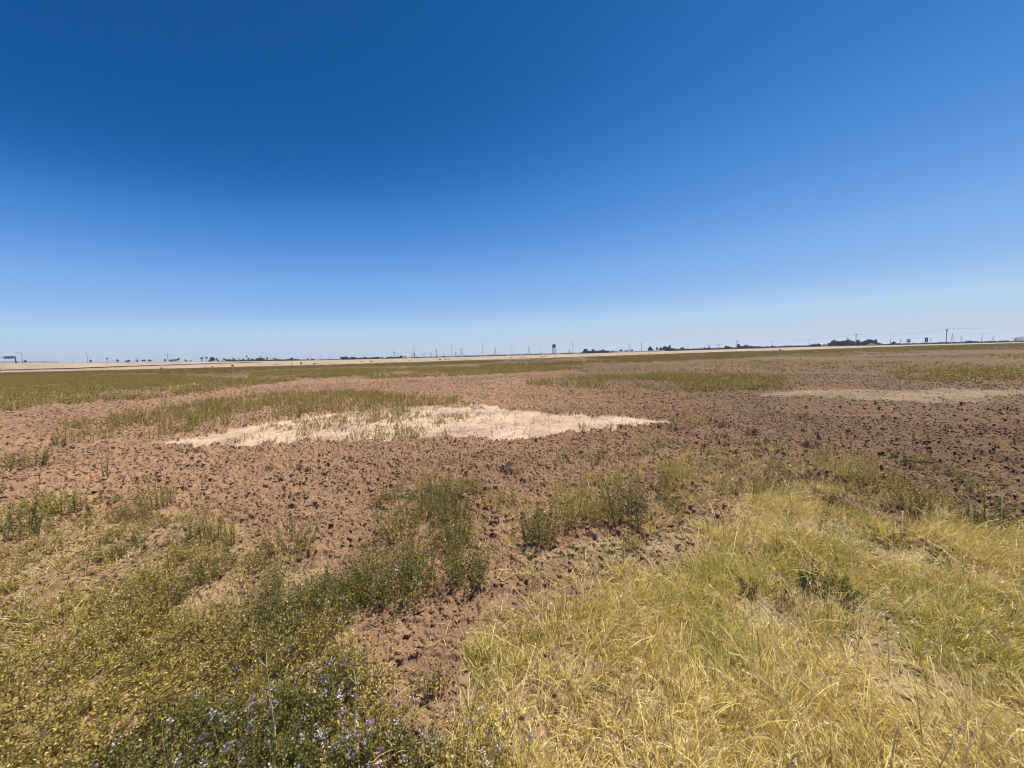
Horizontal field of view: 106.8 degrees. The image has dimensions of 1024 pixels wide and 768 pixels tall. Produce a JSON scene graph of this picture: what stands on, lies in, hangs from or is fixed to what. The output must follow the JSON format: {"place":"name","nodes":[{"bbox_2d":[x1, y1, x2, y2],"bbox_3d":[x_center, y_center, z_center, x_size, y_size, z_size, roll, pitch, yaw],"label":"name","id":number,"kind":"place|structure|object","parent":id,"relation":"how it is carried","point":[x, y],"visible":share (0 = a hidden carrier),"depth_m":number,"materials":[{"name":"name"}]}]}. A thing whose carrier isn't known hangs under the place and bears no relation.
{"place":"outdoors","nodes":[
{"label":"outdoors","id":0,"kind":"place"},
{"bbox_2d":[0,343,1023,767],"bbox_3d":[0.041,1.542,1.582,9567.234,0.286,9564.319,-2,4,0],"label":"ground","id":1,"kind":"structure","parent":0,"point":[556,423],"depth_m":5.08,"materials":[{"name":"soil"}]},
{"bbox_2d":[2,457,25,463],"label":"alfalfa plant","id":2,"kind":"object","parent":1,"relation":"on","point":[16,460],"visible":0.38,"depth_m":6.60,"materials":[{"name":"green plant"}]},
{"bbox_2d":[0,502,47,541],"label":"alfalfa plant","id":3,"kind":"object","parent":1,"relation":"on","point":[33,527],"visible":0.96,"depth_m":3.87,"materials":[{"name":"green plant"}]},
{"bbox_2d":[0,446,53,470],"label":"alfalfa plant","id":4,"kind":"object","parent":1,"relation":"on","point":[11,464],"visible":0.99,"depth_m":6.45,"materials":[{"name":"green plant"}]},
{"bbox_2d":[17,482,54,512],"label":"alfalfa plant","id":5,"kind":"object","parent":1,"relation":"on","point":[36,500],"visible":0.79,"depth_m":4.48,"materials":[{"name":"green plant"}]},
{"bbox_2d":[48,437,67,445],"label":"alfalfa plant","id":6,"kind":"object","parent":1,"relation":"on","point":[64,441],"visible":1,"depth_m":8.10,"materials":[{"name":"green plant"}]},
{"bbox_2d":[36,483,91,516],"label":"alfalfa plant","id":7,"kind":"object","parent":1,"relation":"on","point":[74,501],"visible":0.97,"depth_m":4.39,"materials":[{"name":"green plant"}]},
{"bbox_2d":[100,457,110,477],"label":"alfalfa plant","id":8,"kind":"object","parent":1,"relation":"on","point":[107,464],"visible":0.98,"depth_m":5.73,"materials":[{"name":"green plant"}]},
{"bbox_2d":[90,539,134,564],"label":"alfalfa plant","id":9,"kind":"object","parent":1,"relation":"on","point":[102,557],"visible":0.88,"depth_m":3.34,"materials":[{"name":"green plant"}]},
{"bbox_2d":[0,373,297,410],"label":"alfalfa strip","id":10,"kind":"object","parent":1,"relation":"on","point":[93,384],"visible":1,"depth_m":27.59,"materials":[{"name":"green plant"}]},
{"bbox_2d":[127,474,178,514],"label":"alfalfa plant","id":11,"kind":"object","parent":1,"relation":"on","point":[157,502],"visible":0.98,"depth_m":4.43,"materials":[{"name":"green plant"}]},
{"bbox_2d":[179,494,232,545],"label":"alfalfa plant","id":12,"kind":"object","parent":1,"relation":"on","point":[197,528],"visible":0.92,"depth_m":3.68,"materials":[{"name":"green plant"}]},
{"bbox_2d":[208,505,242,549],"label":"alfalfa plant","id":13,"kind":"object","parent":1,"relation":"on","point":[231,530],"visible":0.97,"depth_m":3.52,"materials":[{"name":"green plant"}]},
{"bbox_2d":[32,386,461,442],"bbox_3d":[-9.212,0.618,14.651,10.731,0.560,10.753,-5,6,-41],"label":"alfalfa strip","id":14,"kind":"object","parent":1,"relation":"on","point":[299,397],"visible":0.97,"depth_m":12.68,"materials":[{"name":"green plant"}]},
{"bbox_2d":[0,359,504,374],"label":"road","id":15,"kind":"structure","parent":1,"relation":"on","point":[202,370],"depth_m":81.39,"materials":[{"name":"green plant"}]},
{"bbox_2d":[258,652,280,753],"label":"grass stalk","id":16,"kind":"object","parent":1,"relation":"on","point":[268,694],"depth_m":1.63,"materials":[{"name":"green plant"}]},
{"bbox_2d":[249,510,322,563],"bbox_3d":[-1.975,1.333,3.361,0.583,0.403,0.527,2,6,39],"label":"alfalfa plant","id":17,"kind":"object","parent":1,"relation":"on","point":[293,534],"visible":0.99,"depth_m":3.32,"materials":[{"name":"green plant"}]},
{"bbox_2d":[330,565,368,608],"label":"alfalfa plant","id":18,"kind":"object","parent":1,"relation":"on","point":[348,588],"visible":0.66,"depth_m":2.69,"materials":[{"name":"green plant"}]},
{"bbox_2d":[220,401,484,445],"bbox_3d":[-3.741,0.921,10.935,5.731,0.251,6.329,-2,4,0],"label":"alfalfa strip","id":19,"kind":"object","parent":1,"relation":"on","point":[375,415],"visible":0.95,"depth_m":10.18,"materials":[{"name":"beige plant"}]},
{"bbox_2d":[345,670,361,761],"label":"grass stalk","id":20,"kind":"object","parent":1,"relation":"on","point":[355,708],"depth_m":1.62,"materials":[{"name":"green plant"}]},
{"bbox_2d":[349,431,361,439],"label":"alfalfa plant","id":21,"kind":"object","parent":1,"relation":"on","point":[354,435],"visible":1,"depth_m":7.99,"materials":[{"name":"beige plant"}]},
{"bbox_2d":[338,543,383,582],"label":"alfalfa plant","id":22,"kind":"object","parent":1,"relation":"on","point":[370,559],"visible":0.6,"depth_m":3.00,"materials":[{"name":"green plant"}]},
{"bbox_2d":[368,483,382,506],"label":"alfalfa plant","id":23,"kind":"object","parent":1,"relation":"on","point":[381,499],"visible":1,"depth_m":4.39,"materials":[{"name":"green plant"}]},
{"bbox_2d":[366,492,428,542],"bbox_3d":[-1.118,1.253,3.649,0.606,0.433,0.562,-4,5,-31],"label":"alfalfa plant","id":24,"kind":"object","parent":1,"relation":"on","point":[396,524],"visible":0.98,"depth_m":3.61,"materials":[{"name":"green plant"}]},
{"bbox_2d":[361,531,445,611],"bbox_3d":[-0.774,1.339,2.762,0.596,0.495,0.675,-2,4,0],"label":"alfalfa plant","id":25,"kind":"object","parent":1,"relation":"on","point":[413,569],"visible":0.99,"depth_m":2.73,"materials":[{"name":"green plant"}]},
{"bbox_2d":[398,430,418,438],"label":"alfalfa plant","id":26,"kind":"object","parent":1,"relation":"on","point":[401,435],"visible":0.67,"depth_m":8.10,"materials":[{"name":"green plant"}]},
{"bbox_2d":[247,364,588,378],"bbox_3d":[-14.068,-1.683,45.117,45.924,0.723,25.057,0,5,24],"label":"alfalfa strip","id":27,"kind":"object","parent":1,"relation":"on","point":[426,370],"visible":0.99,"depth_m":39.15,"materials":[{"name":"green plant"}]},
{"bbox_2d":[412,658,439,699],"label":"alfalfa plant","id":28,"kind":"object","parent":1,"relation":"on","point":[433,677],"visible":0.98,"depth_m":1.96,"materials":[{"name":"green plant"}]},
{"bbox_2d":[424,661,450,692],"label":"alfalfa plant","id":29,"kind":"object","parent":1,"relation":"on","point":[443,677],"visible":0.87,"depth_m":2.00,"materials":[{"name":"green plant"}]},
{"bbox_2d":[423,502,475,555],"bbox_3d":[-0.556,1.279,3.412,0.474,0.433,0.576,-2,4,0],"label":"alfalfa plant","id":30,"kind":"object","parent":1,"relation":"on","point":[455,534],"visible":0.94,"depth_m":3.41,"materials":[{"name":"green plant"}]},
{"bbox_2d":[426,480,481,521],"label":"alfalfa plant","id":31,"kind":"object","parent":1,"relation":"on","point":[437,506],"visible":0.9,"depth_m":4.06,"materials":[{"name":"green plant"}]},
{"bbox_2d":[435,535,494,593],"bbox_3d":[-0.347,1.350,2.869,0.401,0.403,0.390,-1,5,8],"label":"alfalfa plant","id":32,"kind":"object","parent":1,"relation":"on","point":[462,571],"visible":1,"depth_m":2.83,"materials":[{"name":"green plant"}]},
{"bbox_2d":[468,479,481,492],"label":"alfalfa plant","id":33,"kind":"object","parent":1,"relation":"on","point":[476,487],"visible":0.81,"depth_m":4.79,"materials":[{"name":"green plant"}]},
{"bbox_2d":[480,481,517,511],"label":"alfalfa plant","id":34,"kind":"object","parent":1,"relation":"on","point":[511,503],"visible":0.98,"depth_m":4.28,"materials":[{"name":"green plant"}]},
{"bbox_2d":[0,441,1023,767],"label":"dry grass","id":35,"kind":"structure","parent":1,"relation":"on","point":[714,641],"depth_m":2.12,"materials":[{"name":"plant"}]},
{"bbox_2d":[0,435,1023,767],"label":"alfalfa cover","id":36,"kind":"object","parent":1,"relation":"on","point":[232,641],"visible":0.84,"depth_m":2.14,"materials":[{"name":"green plant"}]},
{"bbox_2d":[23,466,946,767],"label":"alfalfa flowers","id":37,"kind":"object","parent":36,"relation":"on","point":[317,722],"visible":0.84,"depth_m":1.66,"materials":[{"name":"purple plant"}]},
{"bbox_2d":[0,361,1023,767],"bbox_3d":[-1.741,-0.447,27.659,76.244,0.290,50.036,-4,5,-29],"label":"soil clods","id":38,"kind":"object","parent":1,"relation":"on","point":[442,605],"visible":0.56,"depth_m":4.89,"materials":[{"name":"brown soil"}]},
{"bbox_2d":[1,347,1023,375],"bbox_3d":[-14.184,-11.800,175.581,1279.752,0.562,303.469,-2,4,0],"label":"field weeds","id":39,"kind":"object","parent":1,"relation":"on","point":[1008,355],"visible":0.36,"depth_m":51.15,"materials":[{"name":"green plant"}]},
{"bbox_2d":[517,498,562,548],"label":"alfalfa plant","id":40,"kind":"object","parent":1,"relation":"on","point":[537,526],"visible":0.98,"depth_m":3.42,"materials":[{"name":"green plant"}]},
{"bbox_2d":[84,366,1023,452],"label":"sparse weeds","id":41,"kind":"object","parent":1,"relation":"on","point":[983,425],"visible":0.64,"depth_m":13.61,"materials":[{"name":"green plant"}]},
{"bbox_2d":[478,358,652,367],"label":"alfalfa strip","id":42,"kind":"object","parent":1,"relation":"on","point":[590,361],"visible":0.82,"depth_m":58.29,"materials":[{"name":"green plant"}]},
{"bbox_2d":[553,474,602,522],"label":"alfalfa plant","id":43,"kind":"object","parent":1,"relation":"on","point":[573,505],"visible":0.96,"depth_m":3.90,"materials":[{"name":"green plant"}]},
{"bbox_2d":[587,449,603,465],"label":"dry weed","id":44,"kind":"object","parent":1,"relation":"on","point":[600,457],"visible":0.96,"depth_m":5.80,"materials":[{"name":"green plant"}]},
{"bbox_2d":[577,492,614,522],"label":"alfalfa plant","id":45,"kind":"object","parent":1,"relation":"on","point":[598,508],"visible":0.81,"depth_m":3.93,"materials":[{"name":"green plant"}]},
{"bbox_2d":[186,387,1016,443],"bbox_3d":[6.119,0.604,11.764,28.384,0.226,6.302,-2,5,-6],"label":"crop stubble","id":46,"kind":"object","parent":1,"relation":"on","point":[534,418],"visible":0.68,"depth_m":10.19,"materials":[{"name":"beige plant"}]},
{"bbox_2d":[223,340,1023,361],"bbox_3d":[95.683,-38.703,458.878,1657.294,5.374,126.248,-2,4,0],"label":"scrub","id":47,"kind":"object","parent":1,"relation":"on","point":[682,349],"visible":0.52,"depth_m":414.87,"materials":[{"name":"green plant"}]},
{"bbox_2d":[599,471,652,533],"bbox_3d":[1.121,1.147,3.687,0.554,0.538,0.485,-2,4,0],"label":"alfalfa plant","id":48,"kind":"object","parent":1,"relation":"on","point":[637,522],"visible":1,"depth_m":3.71,"materials":[{"name":"green plant"}]},
{"bbox_2d":[619,525,643,552],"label":"alfalfa plant","id":49,"kind":"object","parent":1,"relation":"on","point":[633,545],"visible":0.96,"depth_m":3.25,"materials":[{"name":"green plant"}]},
{"bbox_2d":[525,369,804,391],"bbox_3d":[8.330,-0.346,20.822,11.607,0.603,12.310,-6,6,-43],"label":"alfalfa strip","id":50,"kind":"object","parent":1,"relation":"on","point":[718,378],"visible":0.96,"depth_m":19.56,"materials":[{"name":"green plant"}]},
{"bbox_2d":[652,455,687,486],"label":"alfalfa plant","id":51,"kind":"object","parent":1,"relation":"on","point":[668,473],"visible":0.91,"depth_m":4.79,"materials":[{"name":"green plant"}]},
{"bbox_2d":[585,350,806,362],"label":"alfalfa strip","id":52,"kind":"object","parent":1,"relation":"on","point":[712,355],"visible":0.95,"depth_m":91.12,"materials":[{"name":"green plant"}]},
{"bbox_2d":[686,414,711,424],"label":"alfalfa plant","id":53,"kind":"object","parent":1,"relation":"on","point":[699,421],"visible":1,"depth_m":8.75,"materials":[{"name":"green plant"}]},
{"bbox_2d":[715,419,725,427],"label":"alfalfa plant","id":54,"kind":"object","parent":1,"relation":"on","point":[719,425],"visible":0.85,"depth_m":8.28,"materials":[{"name":"green plant"}]},
{"bbox_2d":[710,476,738,493],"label":"alfalfa plant","id":55,"kind":"object","parent":1,"relation":"on","point":[723,488],"visible":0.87,"depth_m":4.55,"materials":[{"name":"green plant"}]},
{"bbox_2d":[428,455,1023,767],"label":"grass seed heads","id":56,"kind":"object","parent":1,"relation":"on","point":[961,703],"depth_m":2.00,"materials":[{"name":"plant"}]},
{"bbox_2d":[738,574,758,596],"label":"alfalfa plant","id":57,"kind":"object","parent":1,"relation":"on","point":[752,589],"visible":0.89,"depth_m":2.63,"materials":[{"name":"green plant"}]},
{"bbox_2d":[745,444,759,458],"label":"alfalfa plant","id":58,"kind":"object","parent":1,"relation":"on","point":[754,453],"visible":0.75,"depth_m":5.85,"materials":[{"name":"green plant"}]},
{"bbox_2d":[746,427,759,433],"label":"alfalfa plant","id":59,"kind":"object","parent":1,"relation":"on","point":[754,430],"visible":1,"depth_m":7.52,"materials":[{"name":"green plant"}]},
{"bbox_2d":[750,479,765,503],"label":"alfalfa plant","id":60,"kind":"object","parent":1,"relation":"on","point":[756,490],"visible":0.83,"depth_m":4.21,"materials":[{"name":"green plant"}]},
{"bbox_2d":[749,469,797,497],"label":"alfalfa plant","id":61,"kind":"object","parent":1,"relation":"on","point":[774,483],"visible":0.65,"depth_m":4.39,"materials":[{"name":"green plant"}]},
{"bbox_2d":[795,558,820,584],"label":"alfalfa plant","id":62,"kind":"object","parent":1,"relation":"on","point":[803,577],"visible":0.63,"depth_m":2.77,"materials":[{"name":"green plant"}]},
{"bbox_2d":[810,343,820,346],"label":"shed","id":63,"kind":"structure","parent":1,"relation":"on","point":[816,345],"depth_m":327.35,"materials":[{"name":"metal"}]},
{"bbox_2d":[813,451,856,469],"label":"alfalfa plant","id":64,"kind":"object","parent":1,"relation":"on","point":[821,454],"visible":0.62,"depth_m":5.29,"materials":[{"name":"green plant"}]},
{"bbox_2d":[797,565,872,608],"bbox_3d":[2.168,1.390,2.623,0.395,0.171,0.358,-2,4,0],"label":"alfalfa plant","id":65,"kind":"object","parent":1,"relation":"on","point":[841,586],"visible":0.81,"depth_m":2.59,"materials":[{"name":"green plant"}]},
{"bbox_2d":[830,466,859,478],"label":"alfalfa plant","id":66,"kind":"object","parent":1,"relation":"on","point":[843,469],"visible":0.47,"depth_m":4.73,"materials":[{"name":"green plant"}]},
{"bbox_2d":[820,501,872,524],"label":"alfalfa plant","id":67,"kind":"object","parent":1,"relation":"on","point":[851,515],"visible":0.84,"depth_m":3.73,"materials":[{"name":"green plant"}]},
{"bbox_2d":[847,465,895,490],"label":"alfalfa plant","id":68,"kind":"object","parent":1,"relation":"on","point":[874,479],"visible":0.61,"depth_m":4.47,"materials":[{"name":"green plant"}]},
{"bbox_2d":[869,523,916,552],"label":"alfalfa plant","id":69,"kind":"object","parent":1,"relation":"on","point":[901,538],"visible":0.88,"depth_m":3.27,"materials":[{"name":"green plant"}]},
{"bbox_2d":[890,449,899,456],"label":"alfalfa plant","id":70,"kind":"object","parent":1,"relation":"on","point":[893,454],"visible":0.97,"depth_m":5.75,"materials":[{"name":"green plant"}]},
{"bbox_2d":[799,343,1023,353],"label":"alfalfa strip","id":71,"kind":"object","parent":1,"relation":"on","point":[918,348],"visible":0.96,"depth_m":117.80,"materials":[{"name":"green plant"}]},
{"bbox_2d":[894,457,931,465],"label":"alfalfa plant","id":72,"kind":"object","parent":1,"relation":"on","point":[902,460],"visible":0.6,"depth_m":5.31,"materials":[{"name":"green plant"}]},
{"bbox_2d":[877,478,963,512],"bbox_3d":[4.114,1.094,3.822,0.527,0.286,0.587,-4,5,-30],"label":"alfalfa plant","id":73,"kind":"object","parent":1,"relation":"on","point":[918,491],"visible":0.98,"depth_m":3.78,"materials":[{"name":"green plant"}]},
{"bbox_2d":[924,542,952,567],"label":"alfalfa plant","id":74,"kind":"object","parent":1,"relation":"on","point":[930,550],"visible":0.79,"depth_m":3.00,"materials":[{"name":"green plant"}]},
{"bbox_2d":[881,362,1023,382],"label":"alfalfa strip","id":75,"kind":"object","parent":1,"relation":"on","point":[962,371],"visible":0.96,"depth_m":18.90,"materials":[{"name":"green plant"}]},
{"bbox_2d":[944,465,973,478],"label":"alfalfa plant","id":76,"kind":"object","parent":1,"relation":"on","point":[950,473],"visible":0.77,"depth_m":4.80,"materials":[{"name":"green plant"}]},
{"bbox_2d":[948,495,1023,533],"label":"alfalfa plant","id":77,"kind":"object","parent":1,"relation":"on","point":[999,516],"visible":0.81,"depth_m":3.43,"materials":[{"name":"green plant"}]},
{"bbox_2d":[994,513,1023,533],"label":"alfalfa plant","id":78,"kind":"object","parent":1,"relation":"on","point":[1021,529],"visible":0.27,"depth_m":3.51,"materials":[{"name":"green plant"}]},
{"bbox_2d":[0,342,1023,371],"bbox_3d":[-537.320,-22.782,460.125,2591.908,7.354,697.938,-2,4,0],"label":"embankment","id":79,"kind":"structure","parent":0,"point":[34,366],"depth_m":191.01,"materials":[{"name":"soil"}]},
{"bbox_2d":[4,356,16,362],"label":"overhead sign","id":80,"kind":"object","parent":79,"relation":"on","point":[9,357],"visible":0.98,"depth_m":220.37,"materials":[{"name":"metal"}]},
{"bbox_2d":[0,362,257,370],"bbox_3d":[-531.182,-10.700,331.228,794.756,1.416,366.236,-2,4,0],"label":"guardrail","id":81,"kind":"object","parent":79,"relation":"on","point":[121,366],"visible":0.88,"depth_m":154.35,"materials":[{"name":"metal"}]},
{"bbox_2d":[0,0,1023,362],"label":"sky","id":82,"kind":"structure","parent":0,"point":[190,180],"materials":[{"name":"blue"}]},
{"bbox_2d":[101,342,999,362],"bbox_3d":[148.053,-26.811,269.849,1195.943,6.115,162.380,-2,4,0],"label":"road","id":83,"kind":"structure","parent":0,"point":[515,355],"depth_m":315.56,"materials":[{"name":"grey asphalt"}]},
{"bbox_2d":[613,350,664,352],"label":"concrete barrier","id":84,"kind":"object","parent":83,"relation":"on","point":[636,351],"visible":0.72,"depth_m":347.79,"materials":[{"name":"grey concrete"}]},
{"bbox_2d":[1009,337,1023,341],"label":"white truck","id":85,"kind":"object","parent":83,"relation":"on","point":[1017,339],"visible":0.98,"depth_m":307.61,"materials":[{"name":"paint"}]}
]}

